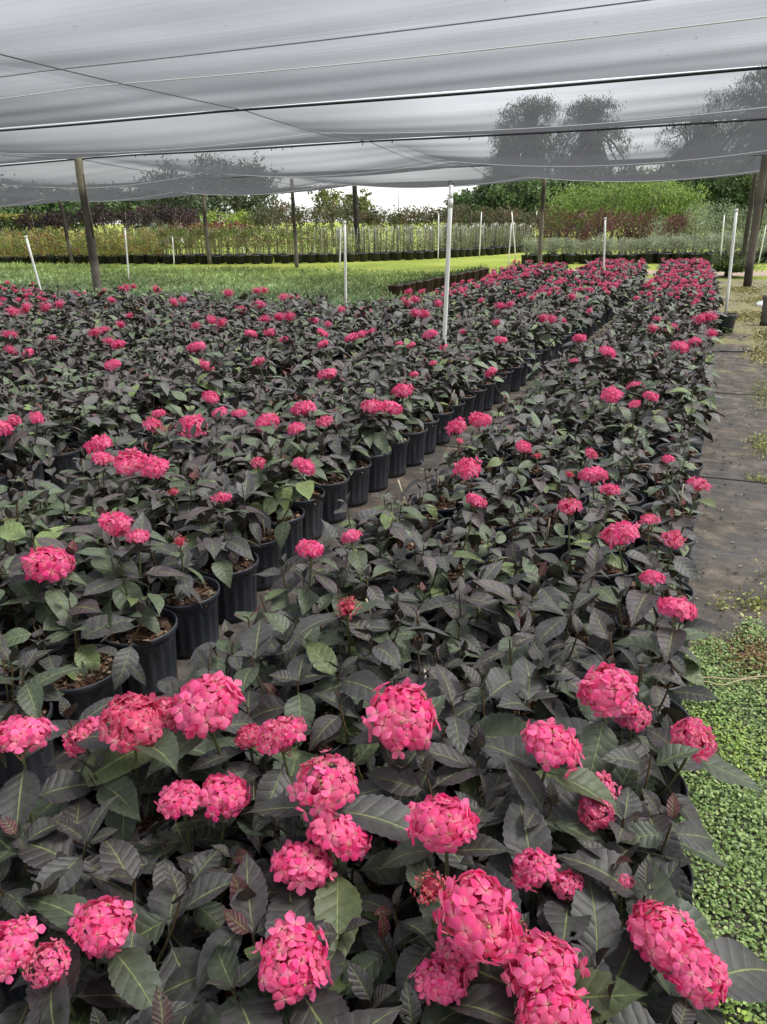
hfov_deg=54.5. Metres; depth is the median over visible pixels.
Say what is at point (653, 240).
potted shrub
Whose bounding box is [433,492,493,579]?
potted hydrangea
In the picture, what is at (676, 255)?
potted shrub
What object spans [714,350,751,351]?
drip hose
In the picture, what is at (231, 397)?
potted hydrangea
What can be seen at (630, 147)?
shade net
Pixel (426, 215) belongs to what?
olive crowned tree
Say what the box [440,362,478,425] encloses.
potted hydrangea
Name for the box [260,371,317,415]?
potted hydrangea
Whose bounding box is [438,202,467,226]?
olive crowned tree
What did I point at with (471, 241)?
potted sapling
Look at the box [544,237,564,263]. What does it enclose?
potted shrub
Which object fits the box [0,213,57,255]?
trees
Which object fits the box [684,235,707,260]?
potted shrub
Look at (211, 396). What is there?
potted hydrangea
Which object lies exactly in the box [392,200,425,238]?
olive crowned tree
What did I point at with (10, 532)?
potted hydrangea
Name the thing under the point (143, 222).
purple leaf tree
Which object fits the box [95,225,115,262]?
potted sapling
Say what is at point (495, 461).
potted hydrangea
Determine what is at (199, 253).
potted sapling
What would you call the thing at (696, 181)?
broadleaf tree
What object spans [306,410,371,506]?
potted hydrangea
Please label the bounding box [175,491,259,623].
potted hydrangea
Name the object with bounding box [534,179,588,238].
broadleaf tree
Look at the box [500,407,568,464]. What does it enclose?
potted hydrangea
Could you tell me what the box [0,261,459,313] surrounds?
fern bed
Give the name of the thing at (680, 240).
potted shrub
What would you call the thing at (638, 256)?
potted shrub
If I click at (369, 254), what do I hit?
potted sapling
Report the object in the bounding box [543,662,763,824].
potted hydrangea
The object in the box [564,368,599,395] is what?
potted hydrangea
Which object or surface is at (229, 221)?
lime shrub
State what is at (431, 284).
potted fern
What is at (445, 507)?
potted hydrangea
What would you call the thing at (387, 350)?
potted hydrangea
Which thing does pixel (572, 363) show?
potted hydrangea
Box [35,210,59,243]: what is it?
purple leaf tree
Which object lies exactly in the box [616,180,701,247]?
willow tree
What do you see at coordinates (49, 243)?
potted sapling
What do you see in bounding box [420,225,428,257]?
potted sapling
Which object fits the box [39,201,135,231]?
green tree
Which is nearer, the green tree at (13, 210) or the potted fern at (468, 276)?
the potted fern at (468, 276)
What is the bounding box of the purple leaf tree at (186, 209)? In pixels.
[172,203,201,251]
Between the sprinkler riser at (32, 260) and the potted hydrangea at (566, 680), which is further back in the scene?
the sprinkler riser at (32, 260)
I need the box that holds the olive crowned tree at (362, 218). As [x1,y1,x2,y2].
[349,199,386,251]
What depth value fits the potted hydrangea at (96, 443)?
3.82 m
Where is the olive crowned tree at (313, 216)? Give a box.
[299,205,328,249]
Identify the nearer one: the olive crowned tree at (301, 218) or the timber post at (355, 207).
the timber post at (355, 207)
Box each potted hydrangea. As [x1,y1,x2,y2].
[0,347,41,405]
[0,366,16,399]
[0,372,22,415]
[0,384,46,414]
[0,389,24,419]
[0,405,46,459]
[0,410,62,503]
[0,420,18,514]
[0,459,70,532]
[0,488,47,556]
[0,496,26,553]
[0,507,78,621]
[0,540,116,680]
[0,558,47,691]
[0,633,83,791]
[0,691,230,899]
[0,714,147,1006]
[0,838,231,1023]
[0,900,5,913]
[2,357,24,385]
[3,587,151,746]
[6,386,71,431]
[12,474,85,552]
[13,347,64,389]
[15,365,68,409]
[20,454,97,522]
[22,398,71,439]
[24,353,51,383]
[26,398,87,488]
[27,370,71,410]
[33,383,86,431]
[33,482,129,584]
[37,339,95,387]
[50,366,96,398]
[51,396,102,442]
[56,391,119,476]
[56,451,128,526]
[56,506,173,644]
[63,373,92,404]
[68,372,137,421]
[69,361,105,391]
[70,330,116,379]
[70,481,151,555]
[72,378,114,414]
[72,430,135,496]
[76,512,188,696]
[78,370,119,394]
[79,434,166,506]
[85,386,143,453]
[90,986,206,1023]
[92,359,140,414]
[96,348,137,381]
[99,340,163,374]
[106,370,170,414]
[107,417,175,457]
[107,447,192,540]
[118,358,151,381]
[124,508,198,595]
[127,362,186,410]
[128,388,174,453]
[130,369,156,399]
[132,409,185,459]
[132,421,199,499]
[133,467,220,574]
[134,770,290,955]
[135,534,222,658]
[136,342,174,386]
[136,342,175,364]
[138,368,203,430]
[145,671,324,902]
[148,353,183,395]
[150,344,194,366]
[152,449,218,503]
[156,630,243,818]
[159,413,219,481]
[161,409,247,482]
[162,357,207,404]
[162,811,400,1023]
[164,341,191,361]
[168,390,229,447]
[172,338,212,371]
[172,350,213,384]
[173,355,224,427]
[174,417,243,456]
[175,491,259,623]
[181,356,225,384]
[185,605,344,761]
[186,341,225,375]
[188,457,259,531]
[193,336,233,360]
[194,439,272,522]
[201,397,236,435]
[206,348,245,383]
[206,360,245,420]
[207,457,329,590]
[208,406,271,472]
[209,401,264,448]
[217,340,259,383]
[217,343,250,375]
[218,371,268,421]
[224,329,263,365]
[224,356,265,405]
[227,444,313,560]
[228,619,386,766]
[229,381,295,434]
[230,421,296,495]
[231,715,434,998]
[236,342,278,373]
[243,374,288,414]
[243,393,295,443]
[244,348,281,400]
[247,411,321,474]
[251,338,275,349]
[252,357,307,403]
[252,538,339,690]
[254,340,304,399]
[258,328,298,372]
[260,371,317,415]
[264,437,327,540]
[265,518,400,650]
[269,334,311,391]
[274,361,323,397]
[276,392,321,441]
[281,400,352,468]
[282,383,334,431]
[286,422,349,523]
[288,570,460,731]
[295,328,332,376]
[299,327,344,365]
[301,349,343,388]
[301,356,351,408]
[303,383,333,417]
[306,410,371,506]
[307,367,352,425]
[307,388,374,444]
[309,677,459,897]
[311,340,375,380]
[322,492,411,610]
[326,354,371,400]
[327,952,515,1023]
[328,529,444,679]
[335,376,362,415]
[337,387,389,432]
[338,487,426,579]
[339,793,529,1007]
[342,369,403,427]
[342,398,406,491]
[344,330,400,369]
[346,362,382,387]
[347,374,390,399]
[351,340,378,373]
[353,640,493,789]
[355,327,404,354]
[355,394,410,477]
[356,345,400,386]
[361,369,396,395]
[364,717,618,920]
[367,518,483,649]
[368,366,419,422]
[369,347,424,385]
[371,339,406,377]
[385,351,424,385]
[385,362,426,413]
[386,336,421,375]
[389,601,491,749]
[390,383,427,466]
[393,479,443,554]
[395,331,434,362]
[397,357,458,392]
[398,341,436,380]
[399,371,438,454]
[407,438,476,530]
[410,491,487,593]
[411,332,438,356]
[412,376,454,444]
[413,358,469,434]
[413,655,578,852]
[417,358,446,392]
[419,560,535,700]
[422,329,457,355]
[423,340,448,368]
[426,343,473,373]
[427,339,472,381]
[431,447,479,506]
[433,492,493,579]
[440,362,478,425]
[443,411,498,490]
[443,862,695,1023]
[444,351,488,412]
[446,340,469,362]
[449,456,521,555]
[452,335,497,370]
[460,345,497,410]
[462,523,527,633]
[462,622,585,738]
[465,338,492,355]
[466,327,516,362]
[466,415,513,472]
[471,579,598,717]
[473,344,506,403]
[474,439,531,547]
[477,336,513,395]
[477,367,543,423]
[482,405,513,460]
[486,450,534,525]
[486,503,559,590]
[491,394,529,438]
[494,331,527,391]
[496,542,627,645]
[499,424,547,497]
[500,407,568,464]
[502,391,540,435]
[502,789,766,1023]
[504,470,579,578]
[505,338,529,385]
[513,453,574,557]
[523,375,556,415]
[524,407,566,458]
[526,360,570,398]
[531,434,592,506]
[532,375,593,433]
[533,447,613,546]
[534,391,576,448]
[538,351,591,386]
[539,737,732,927]
[540,369,598,433]
[541,497,618,613]
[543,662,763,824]
[548,367,573,393]
[552,358,613,407]
[553,423,601,505]
[559,338,596,361]
[559,483,628,619]
[563,420,608,485]
[564,334,586,369]
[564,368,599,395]
[566,345,620,384]
[567,596,719,766]
[568,465,631,560]
[569,404,612,468]
[572,384,626,457]
[575,346,626,384]
[576,482,644,549]
[580,356,650,410]
[581,337,628,365]
[583,379,632,428]
[584,341,622,378]
[586,373,632,408]
[587,569,725,704]
[590,438,662,542]
[595,520,691,657]
[597,432,653,521]
[600,334,628,351]
[605,400,668,461]
[606,391,671,449]
[607,360,646,384]
[607,429,650,505]
[608,357,655,395]
[610,341,657,375]
[613,352,651,374]
[616,335,665,372]
[617,352,678,399]
[618,381,680,457]
[619,333,660,364]
[620,369,687,443]
[620,513,702,602]
[626,476,716,583]
[629,351,679,399]
[629,378,680,414]
[634,490,705,555]
[639,454,698,531]
[644,346,694,367]
[646,433,699,502]
[646,453,705,510]
[647,340,689,366]
[647,354,681,379]
[655,415,701,459]
[656,400,727,448]
[656,427,703,477]
[658,346,678,359]
[659,375,720,457]
[661,355,720,407]
[664,370,723,421]
[668,373,708,412]
[669,351,719,397]
[672,341,719,387]
[677,345,714,367]
[680,352,717,387]
[686,336,709,354]
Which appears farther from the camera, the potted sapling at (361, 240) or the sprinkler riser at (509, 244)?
the potted sapling at (361, 240)
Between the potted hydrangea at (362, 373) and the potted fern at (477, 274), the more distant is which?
the potted fern at (477, 274)
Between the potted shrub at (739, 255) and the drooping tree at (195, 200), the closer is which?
the potted shrub at (739, 255)
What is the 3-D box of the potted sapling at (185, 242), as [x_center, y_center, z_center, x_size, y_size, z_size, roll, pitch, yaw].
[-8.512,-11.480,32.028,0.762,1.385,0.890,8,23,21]
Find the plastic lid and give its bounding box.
[755,301,762,306]
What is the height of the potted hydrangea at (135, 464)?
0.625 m
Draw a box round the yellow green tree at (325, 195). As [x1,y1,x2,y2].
[307,188,352,246]
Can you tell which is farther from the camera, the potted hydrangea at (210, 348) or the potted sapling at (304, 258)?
the potted sapling at (304, 258)
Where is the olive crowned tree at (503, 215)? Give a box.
[484,201,519,240]
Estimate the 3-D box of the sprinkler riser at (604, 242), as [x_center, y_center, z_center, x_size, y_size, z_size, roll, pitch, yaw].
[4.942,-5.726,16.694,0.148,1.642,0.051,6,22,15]
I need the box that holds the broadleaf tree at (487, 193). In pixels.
[470,183,511,240]
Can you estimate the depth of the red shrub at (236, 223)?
37.83 m
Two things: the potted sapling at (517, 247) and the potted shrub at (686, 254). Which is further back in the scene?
the potted sapling at (517, 247)
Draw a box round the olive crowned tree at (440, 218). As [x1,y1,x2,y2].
[421,205,447,229]
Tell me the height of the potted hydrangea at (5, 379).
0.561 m
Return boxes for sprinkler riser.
[24,234,40,288]
[124,228,129,282]
[172,237,174,265]
[339,227,341,268]
[343,221,346,311]
[438,214,438,261]
[442,180,453,351]
[479,212,481,257]
[508,223,511,267]
[511,211,515,259]
[603,217,605,270]
[720,215,724,259]
[724,206,737,314]
[758,225,766,264]
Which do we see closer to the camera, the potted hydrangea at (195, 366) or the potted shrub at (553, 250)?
the potted hydrangea at (195, 366)
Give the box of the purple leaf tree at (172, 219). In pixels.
[159,202,189,251]
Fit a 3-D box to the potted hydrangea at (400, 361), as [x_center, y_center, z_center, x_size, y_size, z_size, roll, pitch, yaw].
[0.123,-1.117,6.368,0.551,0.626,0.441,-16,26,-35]
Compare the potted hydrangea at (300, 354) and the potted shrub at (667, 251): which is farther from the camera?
the potted shrub at (667, 251)
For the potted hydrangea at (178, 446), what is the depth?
4.11 m
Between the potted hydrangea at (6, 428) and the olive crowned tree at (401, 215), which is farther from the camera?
the olive crowned tree at (401, 215)
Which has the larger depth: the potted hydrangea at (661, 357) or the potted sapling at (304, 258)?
the potted sapling at (304, 258)
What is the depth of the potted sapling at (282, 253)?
31.63 m
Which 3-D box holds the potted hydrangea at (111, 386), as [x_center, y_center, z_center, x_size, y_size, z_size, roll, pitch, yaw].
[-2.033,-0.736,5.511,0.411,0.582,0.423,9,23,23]
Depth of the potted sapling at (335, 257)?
30.82 m
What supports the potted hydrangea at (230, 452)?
on the ground cloth
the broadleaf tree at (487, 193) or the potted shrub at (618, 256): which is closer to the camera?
the potted shrub at (618, 256)
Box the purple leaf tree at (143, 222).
[136,205,156,228]
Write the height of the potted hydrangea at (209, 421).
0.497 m
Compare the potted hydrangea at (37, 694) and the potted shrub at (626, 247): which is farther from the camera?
the potted shrub at (626, 247)
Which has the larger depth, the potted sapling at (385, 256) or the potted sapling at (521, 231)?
the potted sapling at (521, 231)
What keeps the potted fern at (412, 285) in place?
on the ground cloth
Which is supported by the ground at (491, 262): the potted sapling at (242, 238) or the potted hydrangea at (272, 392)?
the potted sapling at (242, 238)
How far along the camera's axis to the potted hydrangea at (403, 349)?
7.07 m
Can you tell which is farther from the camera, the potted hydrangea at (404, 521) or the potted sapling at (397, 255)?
the potted sapling at (397, 255)
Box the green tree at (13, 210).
[0,204,55,233]
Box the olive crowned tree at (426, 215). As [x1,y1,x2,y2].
[412,202,446,243]
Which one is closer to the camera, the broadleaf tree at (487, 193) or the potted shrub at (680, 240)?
the potted shrub at (680, 240)
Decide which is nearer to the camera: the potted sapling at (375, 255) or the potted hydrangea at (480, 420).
the potted hydrangea at (480, 420)
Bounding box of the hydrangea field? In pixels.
[0,256,727,380]
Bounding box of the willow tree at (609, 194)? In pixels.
[572,181,646,246]
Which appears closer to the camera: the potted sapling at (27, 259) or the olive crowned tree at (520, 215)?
the potted sapling at (27, 259)
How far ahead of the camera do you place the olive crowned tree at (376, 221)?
40.20 m
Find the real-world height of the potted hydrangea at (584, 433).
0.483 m
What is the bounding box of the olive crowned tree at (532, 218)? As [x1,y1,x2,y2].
[515,208,547,232]
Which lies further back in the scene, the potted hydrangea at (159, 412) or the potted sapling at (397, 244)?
the potted sapling at (397, 244)
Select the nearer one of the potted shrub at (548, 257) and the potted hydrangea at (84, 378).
the potted hydrangea at (84, 378)
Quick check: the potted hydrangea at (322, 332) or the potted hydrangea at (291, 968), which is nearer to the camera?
the potted hydrangea at (291, 968)
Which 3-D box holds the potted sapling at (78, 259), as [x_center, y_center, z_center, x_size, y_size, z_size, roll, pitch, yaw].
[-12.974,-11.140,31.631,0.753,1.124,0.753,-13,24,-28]
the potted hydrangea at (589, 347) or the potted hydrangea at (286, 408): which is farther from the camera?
the potted hydrangea at (589, 347)
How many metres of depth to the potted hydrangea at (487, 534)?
2.86 m
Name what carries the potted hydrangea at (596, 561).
on the ground cloth
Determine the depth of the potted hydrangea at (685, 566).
2.83 m
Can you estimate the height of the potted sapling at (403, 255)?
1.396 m
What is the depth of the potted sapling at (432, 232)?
33.65 m
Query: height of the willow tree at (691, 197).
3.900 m
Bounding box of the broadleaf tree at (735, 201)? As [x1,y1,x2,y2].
[727,178,766,238]
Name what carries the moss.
on the ground cloth
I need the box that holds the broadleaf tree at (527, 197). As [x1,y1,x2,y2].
[490,179,557,228]
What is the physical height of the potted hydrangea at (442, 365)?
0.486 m
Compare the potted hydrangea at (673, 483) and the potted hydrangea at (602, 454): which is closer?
the potted hydrangea at (673, 483)
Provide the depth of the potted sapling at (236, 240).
31.02 m
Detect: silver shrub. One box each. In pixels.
[639,213,674,250]
[672,197,718,251]
[693,198,743,250]
[719,203,766,242]
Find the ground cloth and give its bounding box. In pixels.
[0,265,766,1023]
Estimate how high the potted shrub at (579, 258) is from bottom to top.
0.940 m
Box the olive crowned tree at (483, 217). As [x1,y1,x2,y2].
[470,202,500,231]
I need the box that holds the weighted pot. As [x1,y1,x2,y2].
[716,312,737,332]
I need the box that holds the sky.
[0,65,766,224]
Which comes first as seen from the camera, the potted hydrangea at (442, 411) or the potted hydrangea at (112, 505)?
the potted hydrangea at (112, 505)
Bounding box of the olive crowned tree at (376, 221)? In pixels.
[361,205,393,251]
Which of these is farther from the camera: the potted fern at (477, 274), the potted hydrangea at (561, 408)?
the potted fern at (477, 274)
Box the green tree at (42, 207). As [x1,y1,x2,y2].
[3,201,96,234]
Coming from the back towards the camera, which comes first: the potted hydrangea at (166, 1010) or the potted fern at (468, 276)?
the potted fern at (468, 276)
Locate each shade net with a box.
[0,0,766,127]
[0,67,766,163]
[0,118,766,193]
[0,156,761,206]
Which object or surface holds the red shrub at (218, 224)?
on the ground at (491, 262)
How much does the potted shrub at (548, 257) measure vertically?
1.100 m
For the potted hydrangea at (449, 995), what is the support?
on the ground cloth
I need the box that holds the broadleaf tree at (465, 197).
[443,187,485,242]
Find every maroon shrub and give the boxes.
[532,202,577,251]
[558,209,602,252]
[579,206,621,252]
[601,205,639,251]
[618,208,663,252]
[653,212,697,252]
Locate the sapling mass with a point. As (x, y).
(259, 250)
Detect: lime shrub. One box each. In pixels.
[199,208,227,252]
[220,210,241,244]
[231,208,253,252]
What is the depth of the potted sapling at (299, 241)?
31.79 m
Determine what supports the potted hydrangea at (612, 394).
on the ground cloth
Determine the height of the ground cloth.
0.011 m
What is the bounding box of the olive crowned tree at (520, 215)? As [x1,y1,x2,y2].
[507,206,529,224]
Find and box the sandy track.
[566,269,766,275]
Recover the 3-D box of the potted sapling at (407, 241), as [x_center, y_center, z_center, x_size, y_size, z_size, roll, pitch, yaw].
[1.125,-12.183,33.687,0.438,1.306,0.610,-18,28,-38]
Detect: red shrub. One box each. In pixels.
[163,219,184,254]
[190,220,218,239]
[211,217,228,254]
[223,220,245,253]
[237,220,253,251]
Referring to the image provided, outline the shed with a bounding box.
[134,220,183,243]
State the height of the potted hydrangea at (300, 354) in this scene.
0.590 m
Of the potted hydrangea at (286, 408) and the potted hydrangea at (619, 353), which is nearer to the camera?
the potted hydrangea at (286, 408)
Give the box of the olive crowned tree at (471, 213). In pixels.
[452,203,485,231]
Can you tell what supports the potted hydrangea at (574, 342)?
on the ground cloth
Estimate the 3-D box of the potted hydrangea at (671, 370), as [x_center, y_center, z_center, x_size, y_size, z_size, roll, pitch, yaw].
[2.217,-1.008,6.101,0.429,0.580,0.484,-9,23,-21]
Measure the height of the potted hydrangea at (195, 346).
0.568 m
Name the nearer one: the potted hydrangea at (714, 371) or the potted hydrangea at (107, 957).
the potted hydrangea at (107, 957)
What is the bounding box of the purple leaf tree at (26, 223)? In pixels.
[9,206,48,247]
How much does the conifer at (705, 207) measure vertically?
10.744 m
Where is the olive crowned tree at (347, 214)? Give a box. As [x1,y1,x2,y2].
[334,203,361,250]
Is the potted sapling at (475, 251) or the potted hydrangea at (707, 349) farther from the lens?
the potted sapling at (475, 251)
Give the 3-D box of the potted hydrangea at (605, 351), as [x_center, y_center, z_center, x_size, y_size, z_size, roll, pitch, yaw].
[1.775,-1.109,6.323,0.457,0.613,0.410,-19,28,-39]
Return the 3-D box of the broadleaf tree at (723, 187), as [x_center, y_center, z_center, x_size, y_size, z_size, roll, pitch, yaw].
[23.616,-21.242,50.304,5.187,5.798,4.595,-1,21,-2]
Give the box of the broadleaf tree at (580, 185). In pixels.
[563,180,624,241]
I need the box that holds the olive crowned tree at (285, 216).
[266,200,300,253]
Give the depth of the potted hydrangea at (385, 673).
2.15 m
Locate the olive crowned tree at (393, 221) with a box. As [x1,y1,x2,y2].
[381,207,407,250]
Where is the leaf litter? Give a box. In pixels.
[689,321,766,673]
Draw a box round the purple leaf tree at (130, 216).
[107,202,144,240]
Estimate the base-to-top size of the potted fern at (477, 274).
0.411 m
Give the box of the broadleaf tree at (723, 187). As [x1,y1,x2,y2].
[695,173,766,234]
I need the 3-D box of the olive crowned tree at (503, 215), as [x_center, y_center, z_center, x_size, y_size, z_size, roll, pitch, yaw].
[6.310,-15.168,39.613,1.866,2.553,1.913,-1,21,-2]
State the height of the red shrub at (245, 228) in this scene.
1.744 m
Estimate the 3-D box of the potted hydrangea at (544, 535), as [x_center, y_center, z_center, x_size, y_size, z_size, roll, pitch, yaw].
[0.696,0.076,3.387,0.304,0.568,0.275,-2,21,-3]
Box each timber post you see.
[58,200,73,263]
[74,158,101,290]
[201,194,211,264]
[291,192,298,267]
[352,186,360,252]
[537,178,545,263]
[739,173,757,265]
[743,154,766,286]
[759,295,766,325]
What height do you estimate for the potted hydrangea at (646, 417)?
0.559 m
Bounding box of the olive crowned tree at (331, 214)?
[318,198,346,252]
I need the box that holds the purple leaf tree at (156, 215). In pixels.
[140,200,173,253]
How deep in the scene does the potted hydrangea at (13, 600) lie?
2.46 m
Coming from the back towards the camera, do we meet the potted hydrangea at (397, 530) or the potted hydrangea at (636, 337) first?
the potted hydrangea at (636, 337)
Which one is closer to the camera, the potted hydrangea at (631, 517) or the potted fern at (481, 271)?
the potted hydrangea at (631, 517)
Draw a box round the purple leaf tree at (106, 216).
[91,202,117,245]
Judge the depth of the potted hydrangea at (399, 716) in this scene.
1.71 m
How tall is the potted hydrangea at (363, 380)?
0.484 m
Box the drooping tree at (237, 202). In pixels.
[206,194,295,246]
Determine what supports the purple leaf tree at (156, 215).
on the ground at (491, 262)
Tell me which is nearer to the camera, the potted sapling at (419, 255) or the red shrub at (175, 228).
the potted sapling at (419, 255)
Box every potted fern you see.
[387,279,402,298]
[398,278,410,295]
[401,278,415,294]
[411,275,422,293]
[418,273,429,292]
[420,275,433,291]
[430,272,440,290]
[434,271,444,288]
[449,270,456,286]
[452,269,462,285]
[456,269,465,282]
[460,267,471,281]
[467,265,476,279]
[469,266,479,280]
[478,265,484,279]
[479,263,489,275]
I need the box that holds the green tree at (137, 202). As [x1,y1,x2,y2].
[101,199,159,236]
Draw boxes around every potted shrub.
[518,238,536,263]
[523,233,545,261]
[525,239,545,262]
[529,237,550,263]
[543,237,556,261]
[544,233,558,262]
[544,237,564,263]
[554,239,567,261]
[560,235,579,262]
[561,238,580,263]
[573,237,585,261]
[575,238,592,262]
[576,235,597,263]
[588,234,610,260]
[588,236,602,260]
[597,232,616,253]
[605,239,618,259]
[607,237,628,262]
[614,237,629,253]
[617,239,634,257]
[622,237,641,261]
[632,237,650,262]
[632,238,643,261]
[639,234,658,263]
[643,229,661,261]
[650,231,674,262]
[655,233,674,263]
[659,232,677,252]
[664,235,681,260]
[671,234,690,259]
[673,232,689,250]
[676,234,695,258]
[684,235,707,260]
[689,233,705,252]
[695,235,713,259]
[701,233,724,252]
[702,232,720,262]
[705,231,728,261]
[717,229,731,252]
[717,234,739,262]
[720,231,742,257]
[735,234,758,261]
[754,232,766,262]
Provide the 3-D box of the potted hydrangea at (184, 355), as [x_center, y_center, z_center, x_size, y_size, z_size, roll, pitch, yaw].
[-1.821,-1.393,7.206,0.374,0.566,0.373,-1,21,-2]
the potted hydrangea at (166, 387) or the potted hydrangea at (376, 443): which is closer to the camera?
the potted hydrangea at (376, 443)
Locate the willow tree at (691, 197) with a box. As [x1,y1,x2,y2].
[659,182,713,236]
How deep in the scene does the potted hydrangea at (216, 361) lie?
6.71 m
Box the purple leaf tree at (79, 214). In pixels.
[71,205,101,226]
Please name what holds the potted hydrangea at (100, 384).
on the ground cloth
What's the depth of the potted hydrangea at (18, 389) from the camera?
5.46 m
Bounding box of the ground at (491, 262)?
[7,221,766,279]
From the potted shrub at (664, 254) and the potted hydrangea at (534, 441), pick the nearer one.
the potted hydrangea at (534, 441)
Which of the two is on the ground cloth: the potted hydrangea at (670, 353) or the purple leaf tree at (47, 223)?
the potted hydrangea at (670, 353)
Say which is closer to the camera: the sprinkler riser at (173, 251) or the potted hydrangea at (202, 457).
the potted hydrangea at (202, 457)
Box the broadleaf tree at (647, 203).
[615,181,677,239]
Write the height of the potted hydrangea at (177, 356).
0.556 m
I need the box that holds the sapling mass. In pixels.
[0,221,536,256]
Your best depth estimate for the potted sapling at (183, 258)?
31.38 m
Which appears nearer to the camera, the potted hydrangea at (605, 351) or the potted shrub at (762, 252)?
the potted hydrangea at (605, 351)
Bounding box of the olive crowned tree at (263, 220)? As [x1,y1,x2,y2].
[242,206,273,245]
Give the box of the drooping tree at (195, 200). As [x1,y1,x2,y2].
[133,194,226,246]
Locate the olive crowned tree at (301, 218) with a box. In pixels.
[288,202,313,251]
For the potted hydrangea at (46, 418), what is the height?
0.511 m
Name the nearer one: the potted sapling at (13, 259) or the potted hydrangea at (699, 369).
the potted hydrangea at (699, 369)
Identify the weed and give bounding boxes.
[716,325,735,334]
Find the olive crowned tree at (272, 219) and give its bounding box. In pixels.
[252,198,284,239]
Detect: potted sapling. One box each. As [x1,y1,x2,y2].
[0,231,11,256]
[0,236,15,264]
[2,228,15,263]
[9,232,24,255]
[10,230,28,263]
[15,235,31,263]
[22,228,42,263]
[23,234,39,255]
[33,227,49,263]
[35,225,62,264]
[37,226,56,255]
[46,231,65,263]
[50,228,67,263]
[57,229,75,262]
[69,236,85,263]
[72,232,84,255]
[75,234,87,262]
[79,228,97,263]
[94,229,108,263]
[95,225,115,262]
[101,225,121,255]
[103,230,121,263]
[110,228,131,263]
[111,237,125,262]
[117,229,130,254]
[122,232,139,262]
[128,233,147,263]
[130,227,146,253]
[132,227,151,262]
[138,226,162,263]
[145,228,158,254]
[147,226,166,262]
[155,228,168,254]
[157,226,173,263]
[161,224,176,262]
[165,227,185,263]
[167,231,183,254]
[171,224,186,262]
[180,229,195,254]
[181,229,195,263]
[185,223,198,262]
[190,229,208,261]
[193,224,212,263]
[199,233,214,262]
[209,228,218,255]
[209,229,223,263]
[213,226,225,262]
[219,228,234,263]
[219,229,234,261]
[226,225,246,262]
[226,227,249,263]
[230,226,250,254]
[241,227,254,262]
[242,226,265,263]
[246,224,263,254]
[252,225,269,262]
[257,227,276,263]
[257,228,277,261]
[267,228,283,261]
[274,228,288,254]
[276,226,291,262]
[283,225,303,262]
[284,229,298,261]
[290,226,305,253]
[298,232,311,261]
[301,222,319,262]
[304,225,320,253]
[311,226,325,261]
[319,227,328,262]
[320,224,333,261]
[329,226,342,261]
[338,228,349,260]
[341,222,353,252]
[346,227,358,261]
[350,228,362,260]
[357,227,367,261]
[360,228,371,252]
[362,225,375,260]
[370,225,381,260]
[373,224,384,259]
[378,227,390,260]
[387,225,396,259]
[391,224,404,259]
[392,227,402,251]
[399,225,408,258]
[403,226,415,259]
[404,222,418,258]
[404,228,414,250]
[416,227,425,258]
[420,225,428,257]
[425,225,436,258]
[430,227,437,257]
[434,225,445,258]
[437,224,446,257]
[441,228,446,249]
[451,222,462,256]
[451,225,459,248]
[454,228,463,248]
[458,225,465,256]
[462,225,469,248]
[462,225,475,256]
[466,224,474,248]
[471,224,482,255]
[474,222,489,254]
[476,225,486,255]
[483,225,489,254]
[485,227,494,254]
[489,222,496,247]
[492,221,504,254]
[494,223,511,253]
[502,222,510,253]
[502,223,509,246]
[510,222,520,252]
[510,223,518,252]
[516,223,526,245]
[517,223,525,251]
[526,225,535,251]
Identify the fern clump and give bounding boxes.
[692,244,766,276]
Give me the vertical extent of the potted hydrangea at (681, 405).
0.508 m
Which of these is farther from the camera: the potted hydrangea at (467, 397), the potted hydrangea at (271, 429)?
the potted hydrangea at (467, 397)
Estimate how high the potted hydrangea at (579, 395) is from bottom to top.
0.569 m
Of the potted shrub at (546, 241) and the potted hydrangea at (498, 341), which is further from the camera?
the potted shrub at (546, 241)
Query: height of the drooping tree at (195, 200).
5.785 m
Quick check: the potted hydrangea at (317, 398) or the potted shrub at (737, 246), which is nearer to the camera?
the potted hydrangea at (317, 398)
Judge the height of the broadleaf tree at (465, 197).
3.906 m
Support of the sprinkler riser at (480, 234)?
on the ground at (491, 262)
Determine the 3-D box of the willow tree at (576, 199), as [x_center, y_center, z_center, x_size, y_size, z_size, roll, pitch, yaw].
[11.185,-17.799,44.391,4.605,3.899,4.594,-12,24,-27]
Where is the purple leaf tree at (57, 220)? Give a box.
[45,206,82,228]
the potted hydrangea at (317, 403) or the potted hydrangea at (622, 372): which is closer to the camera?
the potted hydrangea at (317, 403)
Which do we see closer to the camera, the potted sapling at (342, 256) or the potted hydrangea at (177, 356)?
the potted hydrangea at (177, 356)
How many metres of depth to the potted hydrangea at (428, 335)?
7.28 m
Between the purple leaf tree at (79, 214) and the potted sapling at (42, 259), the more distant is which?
the purple leaf tree at (79, 214)
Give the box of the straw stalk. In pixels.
[703,675,766,693]
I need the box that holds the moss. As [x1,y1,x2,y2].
[707,281,766,616]
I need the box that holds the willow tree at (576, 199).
[533,181,611,243]
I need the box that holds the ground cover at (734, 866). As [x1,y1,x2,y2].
[549,616,766,1023]
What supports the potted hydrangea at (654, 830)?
on the ground cloth
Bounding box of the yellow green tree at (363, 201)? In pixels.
[338,188,374,236]
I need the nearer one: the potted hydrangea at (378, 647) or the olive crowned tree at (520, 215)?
the potted hydrangea at (378, 647)
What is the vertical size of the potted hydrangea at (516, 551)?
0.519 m
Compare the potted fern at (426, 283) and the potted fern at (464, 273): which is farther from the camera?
the potted fern at (464, 273)
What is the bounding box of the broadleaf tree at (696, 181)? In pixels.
[672,178,731,237]
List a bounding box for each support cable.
[0,66,766,131]
[0,118,766,166]
[54,155,761,188]

